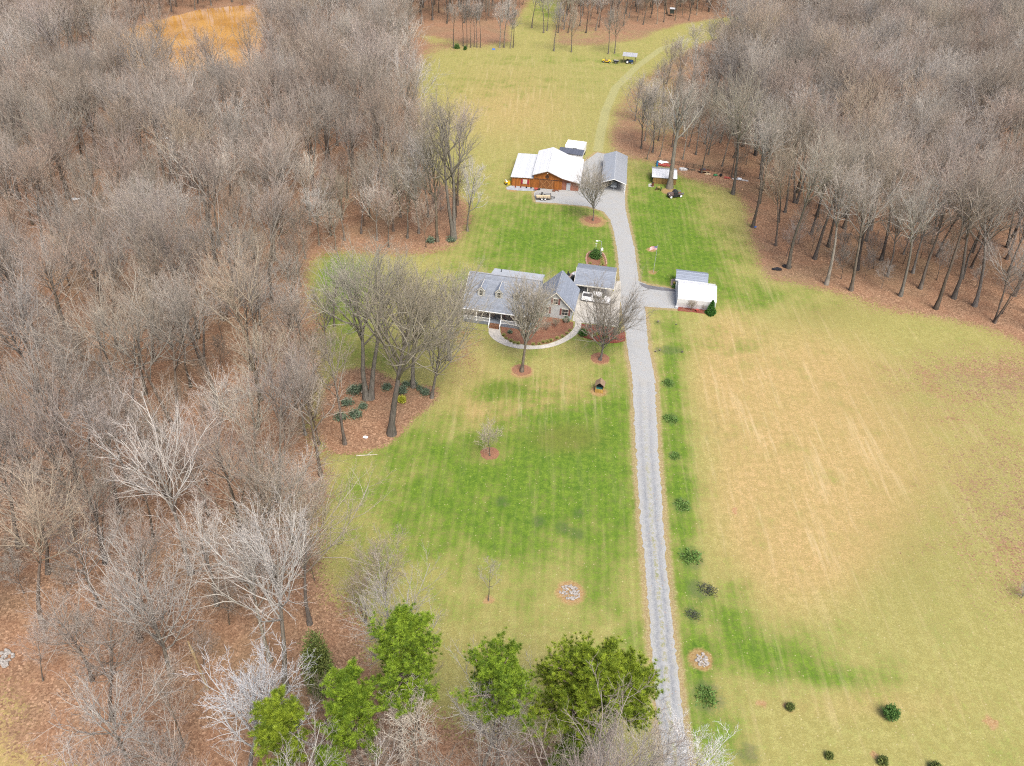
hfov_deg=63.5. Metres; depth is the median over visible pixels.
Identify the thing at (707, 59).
bare tree
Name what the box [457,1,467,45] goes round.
bare tree
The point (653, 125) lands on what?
bare tree
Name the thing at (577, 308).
concrete pad
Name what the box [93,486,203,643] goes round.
bare tree
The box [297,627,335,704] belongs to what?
cedar tree
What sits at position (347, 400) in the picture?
rhododendron
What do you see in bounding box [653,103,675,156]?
bare tree
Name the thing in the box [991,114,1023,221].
bare tree
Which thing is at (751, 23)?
bare tree
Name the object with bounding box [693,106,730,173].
bare tree
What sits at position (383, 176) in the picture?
bare tree
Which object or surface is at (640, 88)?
bare tree
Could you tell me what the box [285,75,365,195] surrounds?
bare tree
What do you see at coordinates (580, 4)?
bare tree
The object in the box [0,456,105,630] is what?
bare tree
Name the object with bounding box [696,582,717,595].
clump of plants
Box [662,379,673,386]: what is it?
plant clump
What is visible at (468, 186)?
bare tree
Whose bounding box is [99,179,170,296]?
bare tree
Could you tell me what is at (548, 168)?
barn
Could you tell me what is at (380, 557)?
sapling
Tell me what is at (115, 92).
bare tree
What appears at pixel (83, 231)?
bare tree
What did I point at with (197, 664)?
broken snag
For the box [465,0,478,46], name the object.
bare tree
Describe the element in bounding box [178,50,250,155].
bare tree
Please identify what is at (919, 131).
bare tree
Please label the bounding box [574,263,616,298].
carport
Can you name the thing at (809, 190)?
bare tree
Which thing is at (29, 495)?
bare tree
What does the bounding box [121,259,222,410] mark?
bare tree
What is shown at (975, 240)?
bare tree
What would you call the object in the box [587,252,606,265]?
flower bed
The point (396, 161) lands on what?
bare tree
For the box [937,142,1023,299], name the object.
bare tree
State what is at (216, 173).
bare tree
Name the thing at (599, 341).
brick edging
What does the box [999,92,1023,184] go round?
bare tree
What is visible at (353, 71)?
bare tree
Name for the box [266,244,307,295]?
bare tree
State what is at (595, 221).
mulch ring
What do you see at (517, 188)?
concrete apron
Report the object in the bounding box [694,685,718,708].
plant clump
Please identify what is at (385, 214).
bare tree
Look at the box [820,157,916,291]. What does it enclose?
bare tree
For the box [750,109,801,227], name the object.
bare tree
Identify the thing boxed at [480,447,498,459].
mulch ring
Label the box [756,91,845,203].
bare tree
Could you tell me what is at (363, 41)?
bare tree
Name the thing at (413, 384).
bare tree
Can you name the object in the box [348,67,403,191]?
bare tree
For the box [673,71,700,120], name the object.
bare tree
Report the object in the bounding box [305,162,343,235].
bare tree
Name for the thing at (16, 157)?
bare tree
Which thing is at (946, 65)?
bare tree
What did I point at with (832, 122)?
bare tree
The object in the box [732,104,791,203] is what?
bare tree
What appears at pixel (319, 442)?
bare tree
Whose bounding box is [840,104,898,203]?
bare tree
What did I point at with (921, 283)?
bare tree
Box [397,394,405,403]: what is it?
yellow shrub
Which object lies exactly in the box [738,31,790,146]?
bare tree
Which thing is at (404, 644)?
pine tree
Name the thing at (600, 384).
wishing well
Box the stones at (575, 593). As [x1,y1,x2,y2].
[559,584,579,600]
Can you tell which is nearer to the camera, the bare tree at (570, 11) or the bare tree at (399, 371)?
the bare tree at (399, 371)
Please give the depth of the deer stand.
364.14 m
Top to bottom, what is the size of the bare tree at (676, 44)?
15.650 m
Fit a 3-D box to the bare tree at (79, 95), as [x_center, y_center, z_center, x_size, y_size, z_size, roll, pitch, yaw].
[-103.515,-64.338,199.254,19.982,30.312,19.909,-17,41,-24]
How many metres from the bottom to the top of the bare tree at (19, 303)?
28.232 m
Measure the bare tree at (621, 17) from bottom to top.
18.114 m
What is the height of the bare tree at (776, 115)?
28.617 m
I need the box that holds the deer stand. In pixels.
[669,7,674,15]
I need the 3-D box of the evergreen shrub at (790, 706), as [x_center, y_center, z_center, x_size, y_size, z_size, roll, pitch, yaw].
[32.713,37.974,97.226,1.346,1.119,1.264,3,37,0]
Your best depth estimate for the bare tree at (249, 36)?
258.02 m
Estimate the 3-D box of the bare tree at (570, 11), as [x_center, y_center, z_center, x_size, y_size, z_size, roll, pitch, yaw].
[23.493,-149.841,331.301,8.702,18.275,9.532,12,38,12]
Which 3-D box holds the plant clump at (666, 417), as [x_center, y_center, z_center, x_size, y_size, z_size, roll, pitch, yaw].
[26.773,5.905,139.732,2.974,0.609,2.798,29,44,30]
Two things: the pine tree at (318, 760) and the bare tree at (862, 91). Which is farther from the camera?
the bare tree at (862, 91)
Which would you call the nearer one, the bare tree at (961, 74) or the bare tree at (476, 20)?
the bare tree at (961, 74)
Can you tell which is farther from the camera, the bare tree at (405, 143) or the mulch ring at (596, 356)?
the bare tree at (405, 143)
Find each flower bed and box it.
[500,317,572,344]
[579,323,625,341]
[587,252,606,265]
[678,307,704,313]
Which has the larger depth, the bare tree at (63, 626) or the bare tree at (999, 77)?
the bare tree at (999, 77)
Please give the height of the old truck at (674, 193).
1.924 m
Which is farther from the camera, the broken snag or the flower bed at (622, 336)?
the flower bed at (622, 336)
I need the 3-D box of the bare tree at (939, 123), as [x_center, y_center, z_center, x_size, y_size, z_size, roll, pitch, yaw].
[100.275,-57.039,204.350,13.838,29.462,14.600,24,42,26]
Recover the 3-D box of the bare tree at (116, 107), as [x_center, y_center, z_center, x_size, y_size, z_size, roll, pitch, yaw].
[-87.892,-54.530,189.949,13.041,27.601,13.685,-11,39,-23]
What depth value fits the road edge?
174.89 m
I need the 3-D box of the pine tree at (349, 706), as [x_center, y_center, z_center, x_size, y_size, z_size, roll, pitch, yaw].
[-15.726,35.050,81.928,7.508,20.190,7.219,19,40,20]
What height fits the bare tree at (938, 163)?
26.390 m
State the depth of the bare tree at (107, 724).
79.49 m
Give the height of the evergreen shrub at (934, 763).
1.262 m
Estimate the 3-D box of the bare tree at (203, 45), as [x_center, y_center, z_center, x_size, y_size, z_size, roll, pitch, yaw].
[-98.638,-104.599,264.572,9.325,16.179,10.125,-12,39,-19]
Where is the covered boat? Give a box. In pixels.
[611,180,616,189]
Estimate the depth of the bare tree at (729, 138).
224.43 m
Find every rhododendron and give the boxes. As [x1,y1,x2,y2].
[332,411,347,421]
[341,397,354,407]
[346,382,360,396]
[347,407,362,418]
[358,401,367,410]
[380,381,391,390]
[398,384,408,394]
[419,386,430,397]
[426,236,434,242]
[446,235,455,241]
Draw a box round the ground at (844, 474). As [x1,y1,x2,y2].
[0,0,1023,765]
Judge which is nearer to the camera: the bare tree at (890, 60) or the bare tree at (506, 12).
the bare tree at (890, 60)
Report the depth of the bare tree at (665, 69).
260.00 m
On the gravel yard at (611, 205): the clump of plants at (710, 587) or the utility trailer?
the utility trailer
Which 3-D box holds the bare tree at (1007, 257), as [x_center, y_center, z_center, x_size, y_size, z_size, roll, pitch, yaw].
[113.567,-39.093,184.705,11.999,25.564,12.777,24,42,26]
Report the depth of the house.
161.19 m
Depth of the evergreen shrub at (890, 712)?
96.35 m
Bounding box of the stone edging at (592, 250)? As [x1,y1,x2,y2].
[585,250,606,263]
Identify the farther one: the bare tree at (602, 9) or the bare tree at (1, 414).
the bare tree at (602, 9)
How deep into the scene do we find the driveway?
115.52 m
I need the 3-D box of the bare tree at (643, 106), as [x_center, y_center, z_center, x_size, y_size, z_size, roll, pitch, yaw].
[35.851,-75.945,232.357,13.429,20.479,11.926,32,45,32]
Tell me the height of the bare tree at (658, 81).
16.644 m
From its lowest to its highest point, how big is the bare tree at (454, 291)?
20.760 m
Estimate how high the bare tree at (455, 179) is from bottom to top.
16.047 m
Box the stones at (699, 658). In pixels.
[695,652,709,666]
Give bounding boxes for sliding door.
[539,179,546,188]
[546,180,553,188]
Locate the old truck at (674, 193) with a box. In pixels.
[667,189,683,197]
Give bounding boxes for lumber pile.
[658,163,669,166]
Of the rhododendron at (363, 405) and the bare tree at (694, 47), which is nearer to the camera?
the rhododendron at (363, 405)
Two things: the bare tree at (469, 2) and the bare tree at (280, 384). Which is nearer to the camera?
the bare tree at (280, 384)
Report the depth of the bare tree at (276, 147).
167.45 m
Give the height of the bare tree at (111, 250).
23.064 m
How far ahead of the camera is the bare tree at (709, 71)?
251.16 m
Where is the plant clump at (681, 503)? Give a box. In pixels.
[672,498,690,511]
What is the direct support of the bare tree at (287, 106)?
on the ground at (844, 474)
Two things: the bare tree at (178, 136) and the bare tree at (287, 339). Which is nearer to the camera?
the bare tree at (287, 339)
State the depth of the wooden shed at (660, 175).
218.19 m
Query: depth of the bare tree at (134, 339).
122.18 m
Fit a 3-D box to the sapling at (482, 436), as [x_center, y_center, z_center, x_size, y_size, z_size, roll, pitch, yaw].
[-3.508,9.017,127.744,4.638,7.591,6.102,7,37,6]
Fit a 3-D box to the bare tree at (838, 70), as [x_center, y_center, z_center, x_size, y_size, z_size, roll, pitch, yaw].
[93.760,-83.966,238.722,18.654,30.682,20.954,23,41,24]
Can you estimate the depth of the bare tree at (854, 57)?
229.30 m
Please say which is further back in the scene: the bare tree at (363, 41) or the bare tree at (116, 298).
the bare tree at (363, 41)
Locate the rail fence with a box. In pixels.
[657,158,744,176]
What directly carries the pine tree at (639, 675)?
on the ground at (844, 474)
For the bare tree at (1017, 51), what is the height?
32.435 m
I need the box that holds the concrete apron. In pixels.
[506,186,534,190]
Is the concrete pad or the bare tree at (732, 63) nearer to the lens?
the concrete pad
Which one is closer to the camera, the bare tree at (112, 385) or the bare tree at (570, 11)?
the bare tree at (112, 385)
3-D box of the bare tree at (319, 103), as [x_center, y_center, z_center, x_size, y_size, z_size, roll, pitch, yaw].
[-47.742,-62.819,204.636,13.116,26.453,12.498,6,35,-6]
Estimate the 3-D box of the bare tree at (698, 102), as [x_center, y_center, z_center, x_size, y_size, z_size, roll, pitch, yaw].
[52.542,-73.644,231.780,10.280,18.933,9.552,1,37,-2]
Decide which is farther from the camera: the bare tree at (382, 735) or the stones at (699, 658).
the stones at (699, 658)
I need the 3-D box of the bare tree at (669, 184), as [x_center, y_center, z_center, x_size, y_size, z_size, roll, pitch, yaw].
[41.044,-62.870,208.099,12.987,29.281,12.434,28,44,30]
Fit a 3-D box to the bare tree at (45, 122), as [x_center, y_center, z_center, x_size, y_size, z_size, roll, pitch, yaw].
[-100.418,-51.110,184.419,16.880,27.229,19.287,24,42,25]
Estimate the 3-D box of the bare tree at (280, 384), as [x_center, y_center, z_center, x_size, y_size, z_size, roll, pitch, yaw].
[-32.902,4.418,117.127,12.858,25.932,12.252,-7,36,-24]
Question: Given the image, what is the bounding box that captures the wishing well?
[595,378,605,393]
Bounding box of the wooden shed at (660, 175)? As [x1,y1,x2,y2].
[652,167,676,184]
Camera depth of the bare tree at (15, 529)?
102.73 m
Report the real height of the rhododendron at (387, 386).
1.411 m
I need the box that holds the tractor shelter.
[623,52,637,61]
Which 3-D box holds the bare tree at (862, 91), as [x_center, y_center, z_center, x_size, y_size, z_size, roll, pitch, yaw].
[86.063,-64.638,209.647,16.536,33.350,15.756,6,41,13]
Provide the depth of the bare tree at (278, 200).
154.07 m
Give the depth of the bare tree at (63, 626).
85.90 m
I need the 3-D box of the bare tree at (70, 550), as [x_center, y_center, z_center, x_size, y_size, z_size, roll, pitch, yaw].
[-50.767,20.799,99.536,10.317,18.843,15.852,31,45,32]
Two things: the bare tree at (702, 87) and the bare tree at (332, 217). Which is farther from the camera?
the bare tree at (702, 87)
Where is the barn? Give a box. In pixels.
[511,147,583,190]
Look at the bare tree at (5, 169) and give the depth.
170.49 m
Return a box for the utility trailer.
[536,192,554,200]
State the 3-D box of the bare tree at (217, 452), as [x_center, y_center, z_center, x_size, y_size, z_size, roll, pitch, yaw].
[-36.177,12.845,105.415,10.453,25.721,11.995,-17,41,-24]
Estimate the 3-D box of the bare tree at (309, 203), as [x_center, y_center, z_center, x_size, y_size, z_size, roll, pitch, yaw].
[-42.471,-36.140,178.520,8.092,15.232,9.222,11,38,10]
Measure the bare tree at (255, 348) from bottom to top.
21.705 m
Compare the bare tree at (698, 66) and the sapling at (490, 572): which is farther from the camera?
the bare tree at (698, 66)
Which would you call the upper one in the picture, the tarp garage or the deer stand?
the deer stand
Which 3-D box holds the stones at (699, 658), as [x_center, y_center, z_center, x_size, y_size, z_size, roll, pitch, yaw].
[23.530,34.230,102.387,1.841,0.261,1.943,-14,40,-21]
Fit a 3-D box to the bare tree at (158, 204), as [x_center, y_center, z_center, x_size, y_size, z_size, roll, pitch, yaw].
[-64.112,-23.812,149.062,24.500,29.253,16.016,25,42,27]
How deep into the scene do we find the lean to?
227.38 m
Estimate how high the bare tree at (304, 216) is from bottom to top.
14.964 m
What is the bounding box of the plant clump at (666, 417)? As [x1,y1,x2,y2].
[663,413,678,425]
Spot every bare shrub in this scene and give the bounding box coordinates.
[543,320,551,329]
[689,299,697,309]
[1018,581,1023,597]
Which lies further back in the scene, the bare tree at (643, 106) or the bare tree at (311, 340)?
the bare tree at (643, 106)
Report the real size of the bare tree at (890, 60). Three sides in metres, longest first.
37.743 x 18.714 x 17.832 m
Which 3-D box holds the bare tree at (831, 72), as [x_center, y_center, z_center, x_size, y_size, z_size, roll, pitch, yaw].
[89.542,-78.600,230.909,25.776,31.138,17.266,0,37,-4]
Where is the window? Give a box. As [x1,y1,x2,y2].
[561,309,568,315]
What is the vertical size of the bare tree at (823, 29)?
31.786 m
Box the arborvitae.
[704,300,716,316]
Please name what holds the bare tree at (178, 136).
on the ground at (844, 474)
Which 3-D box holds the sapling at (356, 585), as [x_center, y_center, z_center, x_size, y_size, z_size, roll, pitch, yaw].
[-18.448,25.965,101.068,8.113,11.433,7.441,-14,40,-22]
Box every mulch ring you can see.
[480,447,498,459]
[512,364,531,375]
[584,216,600,223]
[591,352,609,363]
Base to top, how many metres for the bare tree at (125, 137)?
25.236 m
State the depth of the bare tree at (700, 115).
234.67 m
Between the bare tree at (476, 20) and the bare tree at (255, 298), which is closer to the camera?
the bare tree at (255, 298)
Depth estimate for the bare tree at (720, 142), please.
237.23 m
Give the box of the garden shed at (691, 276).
[675,269,708,288]
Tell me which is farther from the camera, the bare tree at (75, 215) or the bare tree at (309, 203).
the bare tree at (309, 203)
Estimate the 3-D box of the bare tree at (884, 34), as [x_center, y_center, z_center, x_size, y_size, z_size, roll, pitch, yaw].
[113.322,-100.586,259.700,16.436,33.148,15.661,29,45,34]
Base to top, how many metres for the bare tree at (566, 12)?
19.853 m
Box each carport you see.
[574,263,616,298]
[602,151,627,193]
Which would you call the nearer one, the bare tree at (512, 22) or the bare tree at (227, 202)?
the bare tree at (227, 202)
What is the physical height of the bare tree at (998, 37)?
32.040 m
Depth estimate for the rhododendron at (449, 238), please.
187.35 m
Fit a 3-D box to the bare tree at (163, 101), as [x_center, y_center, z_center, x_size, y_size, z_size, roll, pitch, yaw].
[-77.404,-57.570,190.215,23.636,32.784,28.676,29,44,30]
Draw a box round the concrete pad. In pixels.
[572,281,620,326]
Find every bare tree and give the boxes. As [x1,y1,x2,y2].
[0,48,56,154]
[0,63,51,199]
[0,68,25,159]
[0,102,40,211]
[0,121,35,188]
[0,131,22,243]
[0,133,66,251]
[0,141,61,234]
[0,209,112,348]
[0,212,41,349]
[0,249,66,409]
[0,264,64,393]
[0,331,17,445]
[0,344,129,537]
[0,355,31,487]
[0,371,85,549]
[0,399,105,574]
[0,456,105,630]
[1,413,169,564]
[2,0,75,58]
[2,90,107,212]
[3,486,138,607]
[14,299,92,417]
[14,575,107,681]
[20,116,80,212]
[20,251,206,420]
[23,50,111,168]
[24,640,209,765]
[33,190,124,324]
[35,575,163,727]
[46,71,96,181]
[50,180,118,300]
[60,501,223,675]
[76,350,157,475]
[76,363,213,499]
[77,168,193,280]
[79,224,203,361]
[80,110,154,219]
[80,222,138,347]
[81,65,152,189]
[81,369,236,575]
[88,127,163,258]
[90,165,208,294]
[91,46,233,192]
[91,83,153,196]
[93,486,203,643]
[94,691,197,765]
[95,254,187,394]
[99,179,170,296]
[116,192,197,335]
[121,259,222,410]
[126,222,207,338]
[128,54,248,187]
[129,241,245,365]
[139,101,214,227]
[151,36,179,75]
[163,179,289,321]
[164,124,243,265]
[168,132,248,246]
[169,393,261,536]
[170,631,320,765]
[178,22,231,117]
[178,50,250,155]
[181,488,282,662]
[182,238,301,370]
[188,28,214,63]
[192,164,271,276]
[193,482,324,693]
[217,129,307,232]
[222,209,289,325]
[223,70,336,192]
[223,308,300,427]
[226,55,276,151]
[230,13,260,77]
[231,326,323,502]
[234,115,308,260]
[237,456,396,625]
[239,171,300,302]
[241,35,293,148]
[245,320,317,409]
[251,176,308,284]
[257,278,315,354]
[257,358,318,435]
[259,278,317,369]
[265,329,357,476]
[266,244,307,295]
[271,219,316,286]
[279,36,348,162]
[280,322,331,385]
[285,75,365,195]
[285,195,319,258]
[287,368,327,444]
[290,224,441,400]
[295,180,333,245]
[297,79,340,183]
[299,283,341,354]
[302,321,356,445]
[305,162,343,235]
[310,196,346,249]
[313,253,367,326]
[315,167,361,240]
[316,145,361,219]
[328,47,391,166]
[337,10,409,140]
[338,245,498,436]
[339,545,448,708]
[341,712,422,765]
[346,155,398,233]
[347,145,384,217]
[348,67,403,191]
[354,170,399,240]
[356,147,418,231]
[362,248,443,388]
[370,142,419,217]
[370,185,409,247]
[379,673,443,765]
[380,162,438,238]
[384,122,437,201]
[392,146,430,233]
[396,79,483,240]
[396,89,444,157]
[397,106,437,194]
[400,130,443,217]
[401,255,487,360]
[406,123,459,241]
[411,255,508,398]
[437,154,470,217]
[437,637,551,765]
[440,95,483,205]
[447,0,462,46]
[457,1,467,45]
[460,154,491,231]
[461,1,473,45]
[464,0,478,47]
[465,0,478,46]
[469,4,481,47]
[473,0,482,47]
[492,1,508,47]
[500,267,564,372]
[503,0,517,47]
[505,9,517,47]
[507,3,522,47]
[520,709,609,765]
[531,0,537,27]
[532,0,551,32]
[537,0,553,30]
[549,2,564,50]
[553,0,564,32]
[561,6,583,51]
[563,0,576,29]
[564,0,578,32]
[569,156,614,220]
[571,264,658,360]
[575,0,583,25]
[581,0,596,32]
[584,696,689,765]
[595,0,608,30]
[597,0,610,27]
[599,8,615,53]
[608,3,631,53]
[621,80,661,148]
[622,72,653,120]
[634,80,668,140]
[636,81,678,152]
[643,70,667,124]
[643,105,666,159]
[652,57,677,108]
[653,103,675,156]
[654,0,661,23]
[657,83,676,140]
[659,703,738,765]
[661,37,684,82]
[663,86,688,146]
[664,78,708,189]
[667,66,690,96]
[668,46,698,94]
[672,33,688,72]
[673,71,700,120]
[679,75,703,136]
[681,104,703,159]
[682,52,706,81]
[685,19,710,63]
[687,36,708,84]
[687,88,719,154]
[688,96,709,146]
[693,69,715,128]
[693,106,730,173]
[695,30,789,135]
[695,44,720,97]
[700,73,729,144]
[702,58,771,194]
[703,91,733,154]
[704,58,726,120]
[705,12,721,55]
[713,99,745,166]
[719,79,743,143]
[728,113,759,177]
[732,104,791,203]
[733,0,787,110]
[736,37,808,149]
[736,82,820,184]
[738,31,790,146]
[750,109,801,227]
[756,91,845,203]
[763,55,819,152]
[764,97,828,212]
[771,16,835,132]
[776,10,839,104]
[786,118,858,268]
[792,80,835,193]
[794,42,884,119]
[797,66,854,163]
[803,123,888,259]
[805,127,936,270]
[806,94,861,217]
[806,154,871,285]
[809,133,863,234]
[810,17,860,129]
[814,33,871,126]
[814,114,888,247]
[815,33,886,141]
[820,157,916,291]
[828,58,894,195]
[837,77,909,228]
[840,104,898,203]
[845,48,915,178]
[849,35,919,124]
[850,8,910,114]
[853,116,908,230]
[866,125,933,261]
[884,103,940,206]
[884,133,1023,289]
[888,166,953,296]
[897,94,964,205]
[903,155,973,273]
[909,95,1004,211]
[913,129,972,244]
[917,44,967,148]
[932,44,1003,162]
[933,133,1023,309]
[934,159,1023,307]
[936,117,999,231]
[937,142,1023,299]
[950,54,1023,164]
[951,80,1023,179]
[958,170,1023,278]
[959,38,1023,157]
[961,40,1021,138]
[964,129,1021,238]
[970,43,1023,156]
[974,16,1022,116]
[975,82,1023,169]
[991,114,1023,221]
[995,60,1023,153]
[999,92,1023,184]
[1002,34,1023,122]
[1005,169,1023,259]
[1012,179,1023,296]
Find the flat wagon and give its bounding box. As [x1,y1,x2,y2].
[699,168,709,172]
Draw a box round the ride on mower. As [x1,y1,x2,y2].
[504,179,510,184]
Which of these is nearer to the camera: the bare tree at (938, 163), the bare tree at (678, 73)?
the bare tree at (938, 163)
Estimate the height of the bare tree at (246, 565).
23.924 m
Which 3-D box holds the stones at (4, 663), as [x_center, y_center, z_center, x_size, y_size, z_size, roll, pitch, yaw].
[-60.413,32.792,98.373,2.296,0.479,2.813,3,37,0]
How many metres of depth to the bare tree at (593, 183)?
193.19 m
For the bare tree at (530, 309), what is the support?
on the mulch ring at (516, 369)
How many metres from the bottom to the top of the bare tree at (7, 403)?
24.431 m
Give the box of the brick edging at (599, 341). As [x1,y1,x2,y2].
[578,334,624,342]
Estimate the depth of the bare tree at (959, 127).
197.56 m
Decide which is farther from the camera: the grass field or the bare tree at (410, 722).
the grass field
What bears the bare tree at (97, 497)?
on the ground at (844, 474)
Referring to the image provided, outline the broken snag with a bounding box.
[187,641,208,689]
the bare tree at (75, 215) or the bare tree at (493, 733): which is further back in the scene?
the bare tree at (75, 215)
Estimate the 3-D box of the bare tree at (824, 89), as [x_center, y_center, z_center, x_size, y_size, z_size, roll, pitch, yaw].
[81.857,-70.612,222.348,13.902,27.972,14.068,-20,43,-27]
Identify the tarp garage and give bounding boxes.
[675,280,716,309]
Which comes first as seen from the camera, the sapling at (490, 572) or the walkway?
the sapling at (490, 572)
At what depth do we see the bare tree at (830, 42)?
238.04 m
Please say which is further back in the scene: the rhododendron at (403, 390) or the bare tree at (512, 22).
the bare tree at (512, 22)
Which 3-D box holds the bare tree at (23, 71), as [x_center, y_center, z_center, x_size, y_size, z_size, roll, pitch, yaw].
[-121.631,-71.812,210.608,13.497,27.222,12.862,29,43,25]
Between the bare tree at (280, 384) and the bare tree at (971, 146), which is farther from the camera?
the bare tree at (971, 146)
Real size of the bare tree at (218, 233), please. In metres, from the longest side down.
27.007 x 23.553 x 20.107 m
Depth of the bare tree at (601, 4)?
336.13 m
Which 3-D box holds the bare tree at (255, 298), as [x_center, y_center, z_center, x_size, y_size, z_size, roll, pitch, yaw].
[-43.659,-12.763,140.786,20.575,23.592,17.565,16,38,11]
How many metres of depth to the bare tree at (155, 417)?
112.11 m
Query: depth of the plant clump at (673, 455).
132.41 m
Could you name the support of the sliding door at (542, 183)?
in the barn
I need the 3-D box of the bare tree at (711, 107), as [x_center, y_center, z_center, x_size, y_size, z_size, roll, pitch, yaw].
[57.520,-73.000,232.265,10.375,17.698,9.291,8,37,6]
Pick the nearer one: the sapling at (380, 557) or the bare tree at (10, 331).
the sapling at (380, 557)
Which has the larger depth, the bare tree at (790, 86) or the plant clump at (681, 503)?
the bare tree at (790, 86)
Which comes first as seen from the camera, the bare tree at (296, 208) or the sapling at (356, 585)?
the sapling at (356, 585)
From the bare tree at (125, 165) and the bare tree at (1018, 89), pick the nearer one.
the bare tree at (125, 165)
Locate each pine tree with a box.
[247,683,313,765]
[311,656,382,765]
[312,742,348,765]
[359,599,442,763]
[449,627,542,765]
[520,629,632,750]
[545,725,587,765]
[578,644,665,763]
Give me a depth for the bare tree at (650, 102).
233.68 m
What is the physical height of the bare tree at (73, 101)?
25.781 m
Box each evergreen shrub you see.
[578,327,587,336]
[589,246,602,259]
[785,701,794,710]
[825,750,833,759]
[877,753,888,765]
[882,702,900,721]
[929,760,940,765]
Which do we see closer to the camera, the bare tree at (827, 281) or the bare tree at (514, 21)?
the bare tree at (827, 281)
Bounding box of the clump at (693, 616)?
[683,608,700,619]
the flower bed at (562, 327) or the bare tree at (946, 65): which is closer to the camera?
the flower bed at (562, 327)
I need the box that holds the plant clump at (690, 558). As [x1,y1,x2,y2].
[678,547,702,564]
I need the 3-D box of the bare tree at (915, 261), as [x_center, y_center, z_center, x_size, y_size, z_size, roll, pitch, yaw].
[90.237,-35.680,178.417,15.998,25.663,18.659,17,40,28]
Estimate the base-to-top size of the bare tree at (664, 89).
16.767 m
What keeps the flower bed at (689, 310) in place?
on the ground at (844, 474)
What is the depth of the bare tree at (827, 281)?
168.63 m
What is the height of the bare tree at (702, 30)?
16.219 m
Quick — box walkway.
[489,321,581,348]
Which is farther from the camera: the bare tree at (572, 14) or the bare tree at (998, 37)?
the bare tree at (572, 14)
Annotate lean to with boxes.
[559,147,583,158]
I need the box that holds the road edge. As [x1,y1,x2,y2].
[640,283,675,291]
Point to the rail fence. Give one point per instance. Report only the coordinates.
(699, 166)
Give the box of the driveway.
[632,381,687,765]
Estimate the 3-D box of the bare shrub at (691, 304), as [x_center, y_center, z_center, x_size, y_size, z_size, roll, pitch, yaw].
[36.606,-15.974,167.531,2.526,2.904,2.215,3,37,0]
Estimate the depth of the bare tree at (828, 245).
180.05 m
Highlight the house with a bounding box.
[463,268,579,329]
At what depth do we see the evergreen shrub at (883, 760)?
92.22 m
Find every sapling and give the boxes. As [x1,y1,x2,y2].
[334,558,396,622]
[346,522,411,596]
[474,415,504,455]
[478,554,501,600]
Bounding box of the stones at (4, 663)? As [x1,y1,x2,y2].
[0,648,14,667]
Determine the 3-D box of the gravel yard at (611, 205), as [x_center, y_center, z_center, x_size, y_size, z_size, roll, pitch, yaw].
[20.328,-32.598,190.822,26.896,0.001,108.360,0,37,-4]
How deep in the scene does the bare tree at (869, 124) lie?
188.45 m
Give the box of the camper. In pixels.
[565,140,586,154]
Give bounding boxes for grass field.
[115,5,263,72]
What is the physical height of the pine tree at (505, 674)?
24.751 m
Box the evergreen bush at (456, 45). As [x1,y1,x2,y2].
[453,43,459,48]
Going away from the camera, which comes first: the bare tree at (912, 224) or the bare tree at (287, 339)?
the bare tree at (287, 339)
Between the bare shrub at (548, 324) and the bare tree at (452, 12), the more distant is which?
the bare tree at (452, 12)
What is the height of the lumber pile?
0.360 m
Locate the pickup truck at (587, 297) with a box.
[581,291,611,302]
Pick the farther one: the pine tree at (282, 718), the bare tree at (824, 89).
the bare tree at (824, 89)
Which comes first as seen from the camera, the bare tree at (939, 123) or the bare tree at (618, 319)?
the bare tree at (618, 319)
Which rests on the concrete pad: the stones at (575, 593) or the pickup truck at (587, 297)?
the pickup truck at (587, 297)
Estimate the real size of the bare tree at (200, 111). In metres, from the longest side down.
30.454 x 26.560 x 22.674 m
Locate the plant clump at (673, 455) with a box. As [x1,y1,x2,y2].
[669,451,680,459]
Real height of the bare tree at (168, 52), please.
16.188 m
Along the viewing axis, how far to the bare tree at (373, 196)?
179.62 m
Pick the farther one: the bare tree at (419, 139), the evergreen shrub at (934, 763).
the bare tree at (419, 139)
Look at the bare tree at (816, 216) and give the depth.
184.50 m
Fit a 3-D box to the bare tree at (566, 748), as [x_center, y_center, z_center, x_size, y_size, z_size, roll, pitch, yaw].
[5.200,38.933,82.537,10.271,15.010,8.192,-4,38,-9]
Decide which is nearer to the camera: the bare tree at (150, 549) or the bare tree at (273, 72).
the bare tree at (150, 549)
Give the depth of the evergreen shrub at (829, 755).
92.63 m
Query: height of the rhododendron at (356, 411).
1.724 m
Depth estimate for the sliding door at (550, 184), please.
212.17 m
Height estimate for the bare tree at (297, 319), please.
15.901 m
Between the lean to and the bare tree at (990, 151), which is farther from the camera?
the lean to
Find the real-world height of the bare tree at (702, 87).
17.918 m
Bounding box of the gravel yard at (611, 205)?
[534,152,675,382]
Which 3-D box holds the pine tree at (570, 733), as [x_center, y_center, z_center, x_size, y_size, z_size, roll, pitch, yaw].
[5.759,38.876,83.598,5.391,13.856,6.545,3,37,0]
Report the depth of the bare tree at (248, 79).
204.55 m
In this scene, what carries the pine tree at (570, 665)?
on the ground at (844, 474)

